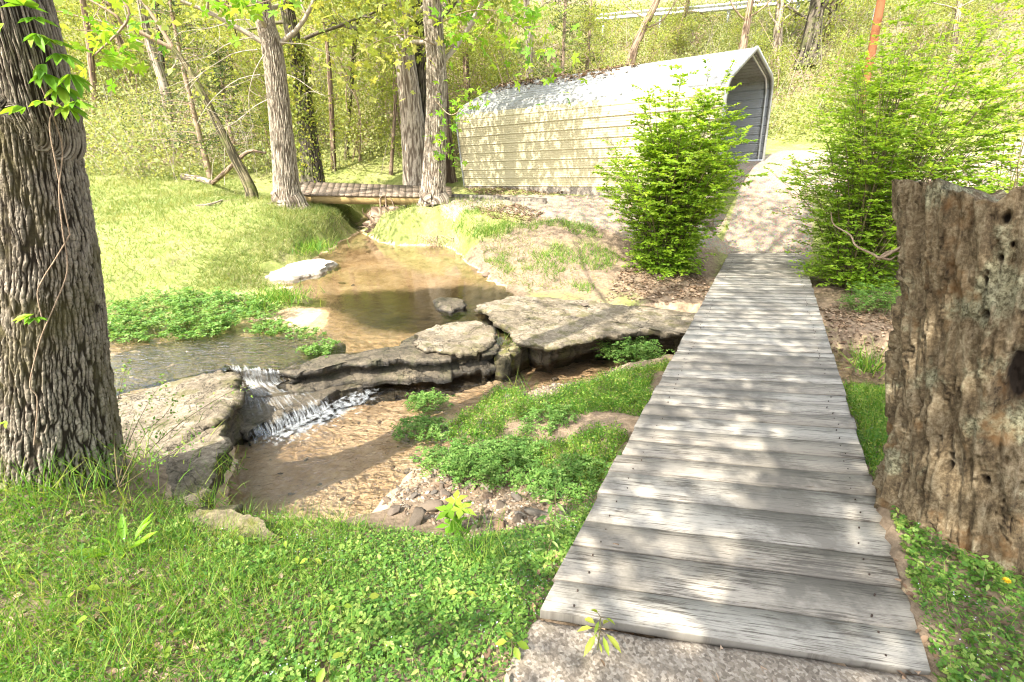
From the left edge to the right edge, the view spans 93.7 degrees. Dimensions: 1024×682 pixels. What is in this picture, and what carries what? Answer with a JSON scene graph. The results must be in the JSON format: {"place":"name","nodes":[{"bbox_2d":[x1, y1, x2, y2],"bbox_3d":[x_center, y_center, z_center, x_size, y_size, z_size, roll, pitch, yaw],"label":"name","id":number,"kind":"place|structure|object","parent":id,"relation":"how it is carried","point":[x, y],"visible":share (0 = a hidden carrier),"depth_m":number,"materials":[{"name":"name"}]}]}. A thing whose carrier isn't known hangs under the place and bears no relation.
{"place":"outdoors","nodes":[
{"label":"outdoors","id":0,"kind":"place"},
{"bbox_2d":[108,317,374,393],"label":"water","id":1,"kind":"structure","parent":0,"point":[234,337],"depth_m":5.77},
{"bbox_2d":[243,315,299,335],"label":"leafy clump","id":2,"kind":"object","parent":1,"relation":"in","point":[271,323],"visible":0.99,"depth_m":6.36,"materials":[{"name":"green plant"}]},
{"bbox_2d":[433,297,466,316],"bbox_3d":[-0.949,-0.519,7.272,0.570,0.184,0.487,19,30,38],"label":"pool rock","id":3,"kind":"object","parent":1,"relation":"in","point":[449,307],"visible":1,"depth_m":7.14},
{"bbox_2d":[0,0,1023,681],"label":"ground","id":4,"kind":"structure","parent":0,"point":[394,274],"depth_m":7.69,"materials":[{"name":"plant"}]},
{"bbox_2d":[0,0,128,493],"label":"tree","id":5,"kind":"object","parent":4,"relation":"on","point":[72,383],"visible":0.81,"depth_m":2.44,"materials":[{"name":"brown plant"}]},
{"bbox_2d":[0,0,95,444],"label":"vine","id":6,"kind":"object","parent":5,"relation":"attached to","point":[65,93],"visible":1,"depth_m":2.09,"materials":[{"name":"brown plant"}]},
{"bbox_2d":[58,0,168,93],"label":"leafy branch","id":7,"kind":"object","parent":5,"relation":"attached to","point":[112,33],"visible":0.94,"depth_m":3.96,"materials":[{"name":"green plant"}]},
{"bbox_2d":[200,0,302,47],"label":"leafy branch","id":8,"kind":"object","parent":5,"relation":"attached to","point":[241,5],"visible":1,"depth_m":4.37,"materials":[{"name":"green plant"}]},
{"bbox_2d":[54,0,103,118],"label":"tree","id":9,"kind":"object","parent":4,"relation":"on","point":[91,65],"visible":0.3,"depth_m":18.18,"materials":[{"name":"brown plant"}]},
{"bbox_2d":[0,407,166,537],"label":"grass tuft","id":10,"kind":"object","parent":4,"relation":"on","point":[30,487],"visible":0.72,"depth_m":2.59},
{"bbox_2d":[0,531,215,681],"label":"grass tuft","id":11,"kind":"object","parent":4,"relation":"on","point":[50,606],"visible":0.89,"depth_m":1.81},
{"bbox_2d":[66,512,156,559],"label":"dock weed","id":12,"kind":"object","parent":4,"relation":"on","point":[144,523],"visible":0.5,"depth_m":2.46,"materials":[{"name":"green plant"}]},
{"bbox_2d":[0,411,229,546],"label":"grass tuft","id":13,"kind":"object","parent":4,"relation":"on","point":[63,485],"visible":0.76,"depth_m":2.71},
{"bbox_2d":[61,0,237,137],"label":"tree","id":14,"kind":"object","parent":4,"relation":"on","point":[157,67],"visible":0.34,"depth_m":17.25,"materials":[{"name":"green plant"}]},
{"bbox_2d":[75,0,258,198],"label":"tree","id":15,"kind":"object","parent":4,"relation":"on","point":[249,185],"visible":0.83,"depth_m":11.32,"materials":[{"name":"brown plant"}]},
{"bbox_2d":[124,18,360,151],"bbox_3d":[-5.531,-5.379,10.048,4.729,2.671,2.264,0,23,0],"label":"dead twig","id":16,"kind":"object","parent":15,"relation":"attached to","point":[253,106],"visible":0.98,"depth_m":10.15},
{"bbox_2d":[104,359,253,487],"bbox_3d":[-2.427,0.504,3.272,0.790,0.523,1.511,-4,23,-9],"label":"twig shrub","id":17,"kind":"object","parent":4,"relation":"on","point":[149,430],"visible":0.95,"depth_m":3.07,"materials":[{"name":"green plant"}]},
{"bbox_2d":[117,370,245,456],"bbox_3d":[-3.056,0.956,4.505,1.231,0.799,1.448,-16,28,-33],"label":"rock slab","id":18,"kind":"object","parent":4,"relation":"on","point":[219,383],"visible":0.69,"depth_m":4.40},
{"bbox_2d":[111,0,259,177],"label":"tree","id":19,"kind":"object","parent":4,"relation":"on","point":[196,125],"visible":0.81,"depth_m":14.52,"materials":[{"name":"plant"}]},
{"bbox_2d":[152,421,232,510],"bbox_3d":[-2.564,1.303,3.793,0.780,0.818,1.299,-13,26,-28],"label":"rock slab","id":20,"kind":"object","parent":4,"relation":"on","point":[177,468],"visible":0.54,"depth_m":3.68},
{"bbox_2d":[107,286,284,343],"bbox_3d":[-4.558,-0.420,6.595,2.616,0.422,1.958,0,23,0],"label":"leafy clump","id":21,"kind":"object","parent":4,"relation":"on","point":[187,316],"visible":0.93,"depth_m":6.48,"materials":[{"name":"green plant"}]},
{"bbox_2d":[82,57,348,313],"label":"grass","id":22,"kind":"structure","parent":4,"relation":"on","point":[156,212],"depth_m":10.78,"materials":[{"name":"plant"}]},
{"bbox_2d":[53,0,378,208],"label":"tree","id":23,"kind":"object","parent":4,"relation":"on","point":[286,186],"visible":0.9,"depth_m":10.63,"materials":[{"name":"grey plant"}]},
{"bbox_2d":[170,30,263,144],"bbox_3d":[-10.713,-9.250,17.630,2.592,3.779,3.123,21,30,40],"label":"sapling","id":24,"kind":"object","parent":4,"relation":"on","point":[241,98],"visible":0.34,"depth_m":17.56,"materials":[{"name":"green plant"}]},
{"bbox_2d":[177,46,270,161],"bbox_3d":[-9.102,-7.167,15.119,2.921,3.899,3.125,6,24,14],"label":"cedar","id":25,"kind":"object","parent":4,"relation":"on","point":[224,91],"visible":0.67,"depth_m":15.04,"materials":[{"name":"plant"}]},
{"bbox_2d":[110,337,345,395],"bbox_3d":[-3.468,0.481,5.787,2.841,0.716,1.380,-9,25,-21],"label":"rock sheet","id":26,"kind":"object","parent":4,"relation":"on","point":[272,377],"visible":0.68,"depth_m":5.53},
{"bbox_2d":[174,0,292,150],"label":"sapling","id":27,"kind":"object","parent":4,"relation":"on","point":[213,35],"visible":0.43,"depth_m":15.76,"materials":[{"name":"green plant"}]},
{"bbox_2d":[184,504,285,544],"bbox_3d":[-1.671,1.366,2.964,0.724,0.637,0.412,0,23,0],"label":"mossy rock","id":28,"kind":"object","parent":4,"relation":"on","point":[221,511],"visible":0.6,"depth_m":2.87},
{"bbox_2d":[203,22,297,141],"bbox_3d":[-8.695,-8.564,16.668,3.075,4.350,2.716,1,23,3],"label":"sapling","id":29,"kind":"object","parent":4,"relation":"on","point":[254,60],"visible":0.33,"depth_m":16.31,"materials":[{"name":"green plant"}]},
{"bbox_2d":[232,280,323,317],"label":"grass tuft","id":30,"kind":"object","parent":4,"relation":"on","point":[283,292],"visible":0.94,"depth_m":7.22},
{"bbox_2d":[265,258,338,282],"bbox_3d":[-4.084,-1.315,9.183,1.239,0.228,1.552,0,23,0],"label":"bleached rock","id":31,"kind":"object","parent":4,"relation":"on","point":[304,270],"visible":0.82,"depth_m":8.95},
{"bbox_2d":[240,382,375,445],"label":"waterfall","id":32,"kind":"object","parent":4,"relation":"on","point":[265,409],"visible":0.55,"depth_m":5.15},
{"bbox_2d":[158,0,470,181],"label":"tree","id":33,"kind":"object","parent":4,"relation":"on","point":[288,18],"visible":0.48,"depth_m":13.46,"materials":[{"name":"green plant"}]},
{"bbox_2d":[281,36,326,182],"bbox_3d":[-5.954,-6.425,13.535,1.120,3.753,0.646,0,23,0],"label":"ivy","id":34,"kind":"object","parent":33,"relation":"attached to","point":[307,70],"visible":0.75,"depth_m":13.33,"materials":[{"name":"green plant"}]},
{"bbox_2d":[275,0,389,170],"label":"tree","id":35,"kind":"object","parent":4,"relation":"on","point":[331,107],"visible":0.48,"depth_m":15.87,"materials":[{"name":"brown plant"}]},
{"bbox_2d":[300,1,391,161],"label":"sapling","id":36,"kind":"object","parent":4,"relation":"on","point":[353,121],"visible":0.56,"depth_m":16.86,"materials":[{"name":"green plant"}]},
{"bbox_2d":[244,0,468,159],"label":"tree","id":37,"kind":"object","parent":4,"relation":"on","point":[350,93],"visible":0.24,"depth_m":16.71,"materials":[{"name":"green plant"}]},
{"bbox_2d":[102,179,612,291],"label":"grass","id":38,"kind":"structure","parent":4,"relation":"on","point":[255,284],"depth_m":9.46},
{"bbox_2d":[270,181,451,204],"bbox_3d":[-4.229,-4.099,13.285,5.373,0.468,2.169,0,23,0],"label":"footbridge","id":39,"kind":"object","parent":4,"relation":"on","point":[333,193],"visible":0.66,"depth_m":12.58,"materials":[{"name":"brown wood"}]},
{"bbox_2d":[300,0,467,174],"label":"tree","id":40,"kind":"object","parent":4,"relation":"on","point":[395,93],"visible":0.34,"depth_m":15.76,"materials":[{"name":"green plant"}]},
{"bbox_2d":[356,0,411,153],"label":"sapling","id":41,"kind":"object","parent":4,"relation":"on","point":[386,97],"visible":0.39,"depth_m":16.23,"materials":[{"name":"green plant"}]},
{"bbox_2d":[360,190,408,236],"bbox_3d":[-3.196,-3.201,12.553,1.673,1.440,1.324,0,23,0],"label":"root ball","id":42,"kind":"object","parent":4,"relation":"on","point":[373,214],"visible":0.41,"depth_m":12.37,"materials":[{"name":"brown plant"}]},
{"bbox_2d":[276,324,499,405],"bbox_3d":[-1.351,0.388,5.910,2.786,0.677,1.143,-9,25,-21],"label":"rock ledge","id":43,"kind":"object","parent":4,"relation":"on","point":[405,362],"visible":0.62,"depth_m":5.59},
{"bbox_2d":[412,320,496,363],"bbox_3d":[-0.720,0.005,6.080,1.053,0.253,1.125,0,23,0],"label":"cap rock","id":44,"kind":"object","parent":43,"relation":"on","point":[475,338],"visible":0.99,"depth_m":5.90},
{"bbox_2d":[300,0,484,122],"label":"tree","id":45,"kind":"object","parent":4,"relation":"on","point":[421,70],"visible":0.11,"depth_m":14.04,"materials":[{"name":"green plant"}]},
{"bbox_2d":[326,0,507,183],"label":"tree","id":46,"kind":"object","parent":4,"relation":"on","point":[451,177],"visible":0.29,"depth_m":15.74,"materials":[{"name":"brown plant"}]},
{"bbox_2d":[349,0,525,207],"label":"tree","id":47,"kind":"object","parent":4,"relation":"on","point":[433,188],"visible":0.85,"depth_m":10.89,"materials":[{"name":"grey plant"}]},
{"bbox_2d":[308,0,478,108],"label":"leafy branch","id":48,"kind":"object","parent":47,"relation":"attached to","point":[382,35],"visible":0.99,"depth_m":9.70,"materials":[{"name":"green plant"}]},
{"bbox_2d":[429,77,492,132],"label":"leafy branch","id":49,"kind":"object","parent":47,"relation":"attached to","point":[439,112],"visible":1,"depth_m":10.27,"materials":[{"name":"green plant"}]},
{"bbox_2d":[427,0,587,106],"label":"leafy branch","id":50,"kind":"object","parent":47,"relation":"attached to","point":[465,35],"visible":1,"depth_m":9.53,"materials":[{"name":"green plant"}]},
{"bbox_2d":[373,0,503,206],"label":"tree","id":51,"kind":"object","parent":4,"relation":"on","point":[412,126],"visible":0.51,"depth_m":13.93,"materials":[{"name":"brown plant"}]},
{"bbox_2d":[409,434,487,479],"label":"leafy clump","id":52,"kind":"object","parent":4,"relation":"on","point":[453,448],"visible":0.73,"depth_m":4.13,"materials":[{"name":"green plant"}]},
{"bbox_2d":[435,490,476,537],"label":"seedling","id":53,"kind":"object","parent":4,"relation":"on","point":[459,506],"visible":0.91,"depth_m":3.05,"materials":[{"name":"green plant"}]},
{"bbox_2d":[391,0,522,102],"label":"tree","id":54,"kind":"object","parent":4,"relation":"on","point":[466,62],"visible":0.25,"depth_m":19.13,"materials":[{"name":"green plant"}]},
{"bbox_2d":[432,494,520,576],"bbox_3d":[-0.213,1.047,2.608,0.459,0.198,0.504,-8,24,-18],"label":"grass tuft","id":55,"kind":"object","parent":4,"relation":"on","point":[468,541],"visible":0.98,"depth_m":2.63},
{"bbox_2d":[446,44,510,148],"bbox_3d":[-1.386,-8.270,17.237,3.975,4.075,2.894,10,25,23],"label":"sapling","id":56,"kind":"object","parent":4,"relation":"on","point":[459,81],"visible":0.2,"depth_m":16.68,"materials":[{"name":"green plant"}]},
{"bbox_2d":[445,27,522,101],"bbox_3d":[-0.992,-10.848,19.793,3.437,3.523,2.503,-1,23,-3],"label":"sapling","id":57,"kind":"object","parent":4,"relation":"on","point":[478,76],"visible":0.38,"depth_m":19.47,"materials":[{"name":"green plant"}]},
{"bbox_2d":[443,7,550,85],"bbox_3d":[-0.868,-10.025,18.791,4.298,5.201,3.566,-9,25,-21],"label":"sapling","id":58,"kind":"object","parent":4,"relation":"on","point":[494,61],"visible":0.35,"depth_m":18.39,"materials":[{"name":"green plant"}]},
{"bbox_2d":[468,26,537,92],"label":"sapling","id":59,"kind":"object","parent":4,"relation":"on","point":[498,76],"visible":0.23,"depth_m":17.77,"materials":[{"name":"green plant"}]},
{"bbox_2d":[383,365,626,546],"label":"gravel","id":60,"kind":"structure","parent":4,"relation":"on","point":[508,513],"depth_m":3.62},
{"bbox_2d":[432,434,551,491],"bbox_3d":[-0.161,0.978,3.961,0.991,0.351,0.752,0,23,0],"label":"leafy clump","id":61,"kind":"object","parent":60,"relation":"on","point":[490,465],"visible":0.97,"depth_m":3.88,"materials":[{"name":"green plant"}]},
{"bbox_2d":[472,203,545,221],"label":"leaf litter","id":62,"kind":"object","parent":4,"relation":"on","point":[516,211],"visible":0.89,"depth_m":10.95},
{"bbox_2d":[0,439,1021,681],"bbox_3d":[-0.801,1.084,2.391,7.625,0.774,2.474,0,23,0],"label":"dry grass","id":63,"kind":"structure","parent":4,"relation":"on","point":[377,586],"depth_m":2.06,"materials":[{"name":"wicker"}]},
{"bbox_2d":[0,426,1023,681],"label":"ground cover","id":64,"kind":"object","parent":4,"relation":"on","point":[462,582],"visible":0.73,"depth_m":2.04,"materials":[{"name":"green plant"}]},
{"bbox_2d":[0,427,1023,681],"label":"grass","id":65,"kind":"structure","parent":4,"relation":"on","point":[52,583],"depth_m":2.10,"materials":[{"name":"plant"}]},
{"bbox_2d":[0,488,1023,681],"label":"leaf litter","id":66,"kind":"object","parent":4,"relation":"on","point":[924,638],"visible":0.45,"depth_m":1.89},
{"bbox_2d":[494,333,529,382],"bbox_3d":[-0.060,0.261,6.252,0.522,0.591,0.932,11,26,25],"label":"rock","id":67,"kind":"object","parent":4,"relation":"on","point":[507,358],"visible":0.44,"depth_m":5.94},
{"bbox_2d":[54,0,1023,183],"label":"undergrowth","id":68,"kind":"object","parent":4,"relation":"on","point":[149,156],"visible":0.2,"depth_m":18.27,"materials":[{"name":"green plant"}]},
{"bbox_2d":[61,0,1023,184],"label":"brushwood","id":69,"kind":"object","parent":4,"relation":"on","point":[710,36],"visible":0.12,"depth_m":17.99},
{"bbox_2d":[486,0,598,80],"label":"tree","id":70,"kind":"object","parent":4,"relation":"on","point":[526,5],"visible":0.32,"depth_m":20.42,"materials":[{"name":"green plant"}]},
{"bbox_2d":[517,400,580,436],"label":"leafy clump","id":71,"kind":"object","parent":4,"relation":"on","point":[559,416],"visible":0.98,"depth_m":4.44,"materials":[{"name":"green plant"}]},
{"bbox_2d":[223,347,881,517],"bbox_3d":[0.793,0.487,5.816,7.947,0.351,3.394,-7,24,-15],"label":"pebble bed","id":72,"kind":"object","parent":4,"relation":"on","point":[339,482],"visible":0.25,"depth_m":4.45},
{"bbox_2d":[445,355,670,492],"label":"grass","id":73,"kind":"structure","parent":4,"relation":"on","point":[623,385],"depth_m":4.72,"materials":[{"name":"plant"}]},
{"bbox_2d":[510,452,608,506],"bbox_3d":[0.342,0.993,3.472,0.715,0.361,0.604,0,23,0],"label":"leafy clump","id":74,"kind":"object","parent":4,"relation":"on","point":[545,475],"visible":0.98,"depth_m":3.43,"materials":[{"name":"green plant"}]},
{"bbox_2d":[532,0,587,76],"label":"cedar","id":75,"kind":"object","parent":4,"relation":"on","point":[564,35],"visible":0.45,"depth_m":17.07,"materials":[{"name":"green plant"}]},
{"bbox_2d":[474,296,695,374],"bbox_3d":[1.093,-0.033,6.666,3.290,0.665,2.014,0,23,0],"label":"rock slab","id":76,"kind":"object","parent":4,"relation":"on","point":[546,331],"visible":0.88,"depth_m":6.41,"materials":[{"name":"stone"}]},
{"bbox_2d":[559,0,614,73],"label":"cedar","id":77,"kind":"object","parent":4,"relation":"on","point":[586,61],"visible":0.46,"depth_m":18.37,"materials":[{"name":"green plant"}]},
{"bbox_2d":[560,0,636,70],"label":"sapling","id":78,"kind":"object","parent":4,"relation":"on","point":[592,17],"visible":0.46,"depth_m":17.62,"materials":[{"name":"green plant"}]},
{"bbox_2d":[456,46,773,231],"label":"metal shed","id":79,"kind":"structure","parent":4,"relation":"on","point":[511,137],"depth_m":12.39,"materials":[{"name":"metal"}]},
{"bbox_2d":[486,62,639,93],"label":"leaf litter","id":80,"kind":"object","parent":79,"relation":"on","point":[531,80],"visible":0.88,"depth_m":13.47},
{"bbox_2d":[590,335,674,364],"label":"leafy clump","id":81,"kind":"object","parent":4,"relation":"on","point":[640,345],"visible":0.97,"depth_m":6.02,"materials":[{"name":"green plant"}]},
{"bbox_2d":[592,0,682,65],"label":"tree","id":82,"kind":"object","parent":4,"relation":"on","point":[634,48],"visible":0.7,"depth_m":18.76,"materials":[{"name":"brown plant"}]},
{"bbox_2d":[606,257,709,304],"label":"leaf litter","id":83,"kind":"object","parent":4,"relation":"on","point":[660,285],"visible":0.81,"depth_m":7.97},
{"bbox_2d":[625,6,706,64],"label":"sapling","id":84,"kind":"object","parent":4,"relation":"on","point":[664,38],"visible":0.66,"depth_m":18.34,"materials":[{"name":"green plant"}]},
{"bbox_2d":[592,56,767,280],"bbox_3d":[2.661,-2.832,8.102,2.648,3.490,3.132,0,23,0],"label":"shrub","id":85,"kind":"object","parent":4,"relation":"on","point":[668,216],"visible":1,"depth_m":7.71,"materials":[{"name":"green plant"}]},
{"bbox_2d":[540,253,930,674],"bbox_3d":[3.200,-0.298,6.264,1.406,0.952,10.946,11,26,25],"label":"footbridge","id":86,"kind":"object","parent":4,"relation":"on","point":[733,506],"visible":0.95,"depth_m":2.46,"materials":[{"name":"grey wood"}]},
{"bbox_2d":[597,0,875,38],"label":"guardrail","id":87,"kind":"object","parent":4,"relation":"on","point":[704,9],"visible":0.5,"depth_m":21.86,"materials":[{"name":"metal"}]},
{"bbox_2d":[729,0,807,49],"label":"tree","id":88,"kind":"object","parent":4,"relation":"on","point":[746,28],"visible":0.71,"depth_m":17.78,"materials":[{"name":"brown plant"}]},
{"bbox_2d":[707,0,849,74],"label":"tree","id":89,"kind":"object","parent":4,"relation":"on","point":[778,12],"visible":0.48,"depth_m":18.66,"materials":[{"name":"brown plant"}]},
{"bbox_2d":[749,7,812,100],"bbox_3d":[9.683,-10.370,17.606,2.093,2.946,2.874,-5,23,-11],"label":"sapling","id":90,"kind":"object","parent":4,"relation":"on","point":[778,54],"visible":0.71,"depth_m":17.52,"materials":[{"name":"green plant"}]},
{"bbox_2d":[755,0,906,65],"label":"tree","id":91,"kind":"object","parent":4,"relation":"on","point":[815,11],"visible":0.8,"depth_m":18.68,"materials":[{"name":"brown plant"}]},
{"bbox_2d":[809,24,890,117],"bbox_3d":[11.039,-9.069,16.170,2.021,2.858,1.785,-7,24,-17],"label":"sapling","id":92,"kind":"object","parent":4,"relation":"on","point":[848,53],"visible":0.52,"depth_m":16.05,"materials":[{"name":"green plant"}]},
{"bbox_2d":[816,0,890,71],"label":"sapling","id":93,"kind":"object","parent":4,"relation":"on","point":[857,14],"visible":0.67,"depth_m":17.41,"materials":[{"name":"green plant"}]},
{"bbox_2d":[819,301,894,390],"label":"leaf litter","id":94,"kind":"object","parent":4,"relation":"on","point":[840,313],"visible":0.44,"depth_m":6.63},
{"bbox_2d":[842,335,887,377],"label":"grass tuft","id":95,"kind":"object","parent":4,"relation":"on","point":[866,364],"visible":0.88,"depth_m":5.78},
{"bbox_2d":[842,378,888,476],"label":"grass","id":96,"kind":"structure","parent":4,"relation":"on","point":[876,395],"depth_m":3.86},
{"bbox_2d":[834,276,901,315],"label":"leafy clump","id":97,"kind":"object","parent":4,"relation":"on","point":[866,300],"visible":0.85,"depth_m":6.87,"materials":[{"name":"green plant"}]},
{"bbox_2d":[862,0,885,112],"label":"utility pole","id":98,"kind":"object","parent":4,"relation":"on","point":[878,16],"visible":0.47,"depth_m":15.22,"materials":[{"name":"brown wood"}]},
{"bbox_2d":[763,0,1023,303],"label":"shrub","id":99,"kind":"object","parent":4,"relation":"on","point":[863,191],"visible":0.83,"depth_m":7.14,"materials":[{"name":"green plant"}]},
{"bbox_2d":[767,27,1023,236],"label":"shrub","id":100,"kind":"object","parent":4,"relation":"on","point":[918,122],"visible":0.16,"depth_m":9.28,"materials":[{"name":"green plant"}]},
{"bbox_2d":[860,0,1010,78],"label":"tree","id":101,"kind":"object","parent":4,"relation":"on","point":[957,14],"visible":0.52,"depth_m":16.02,"materials":[{"name":"brown plant"}]},
{"bbox_2d":[872,178,1023,579],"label":"tree stump","id":102,"kind":"object","parent":4,"relation":"on","point":[950,466],"visible":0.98,"depth_m":2.01,"materials":[{"name":"brown wood"}]},
{"bbox_2d":[920,0,1007,87],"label":"sapling","id":103,"kind":"object","parent":4,"relation":"on","point":[966,23],"visible":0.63,"depth_m":16.01,"materials":[{"name":"green plant"}]},
{"bbox_2d":[905,72,1023,193],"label":"shrub","id":104,"kind":"object","parent":4,"relation":"on","point":[1001,158],"visible":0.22,"depth_m":6.53,"materials":[{"name":"green plant"}]},
{"bbox_2d":[451,205,621,292],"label":"grass","id":105,"kind":"structure","parent":0,"point":[567,221],"depth_m":8.97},
{"bbox_2d":[230,348,884,517],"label":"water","id":106,"kind":"structure","parent":0,"point":[450,416],"depth_m":5.11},
{"bbox_2d":[390,413,453,443],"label":"leafy clump","id":107,"kind":"object","parent":106,"relation":"in","point":[417,421],"visible":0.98,"depth_m":4.76,"materials":[{"name":"green plant"}]},
{"bbox_2d":[402,387,455,413],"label":"leafy clump","id":108,"kind":"object","parent":106,"relation":"in","point":[424,399],"visible":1,"depth_m":5.22,"materials":[{"name":"green plant"}]},
{"bbox_2d":[507,619,931,681],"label":"concrete path","id":109,"kind":"structure","parent":0,"point":[554,652],"depth_m":1.72,"materials":[{"name":"concrete"}]},
{"bbox_2d":[577,609,621,655],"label":"seedling","id":110,"kind":"object","parent":109,"relation":"on","point":[591,642],"visible":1,"depth_m":1.69,"materials":[{"name":"yellow plant"}]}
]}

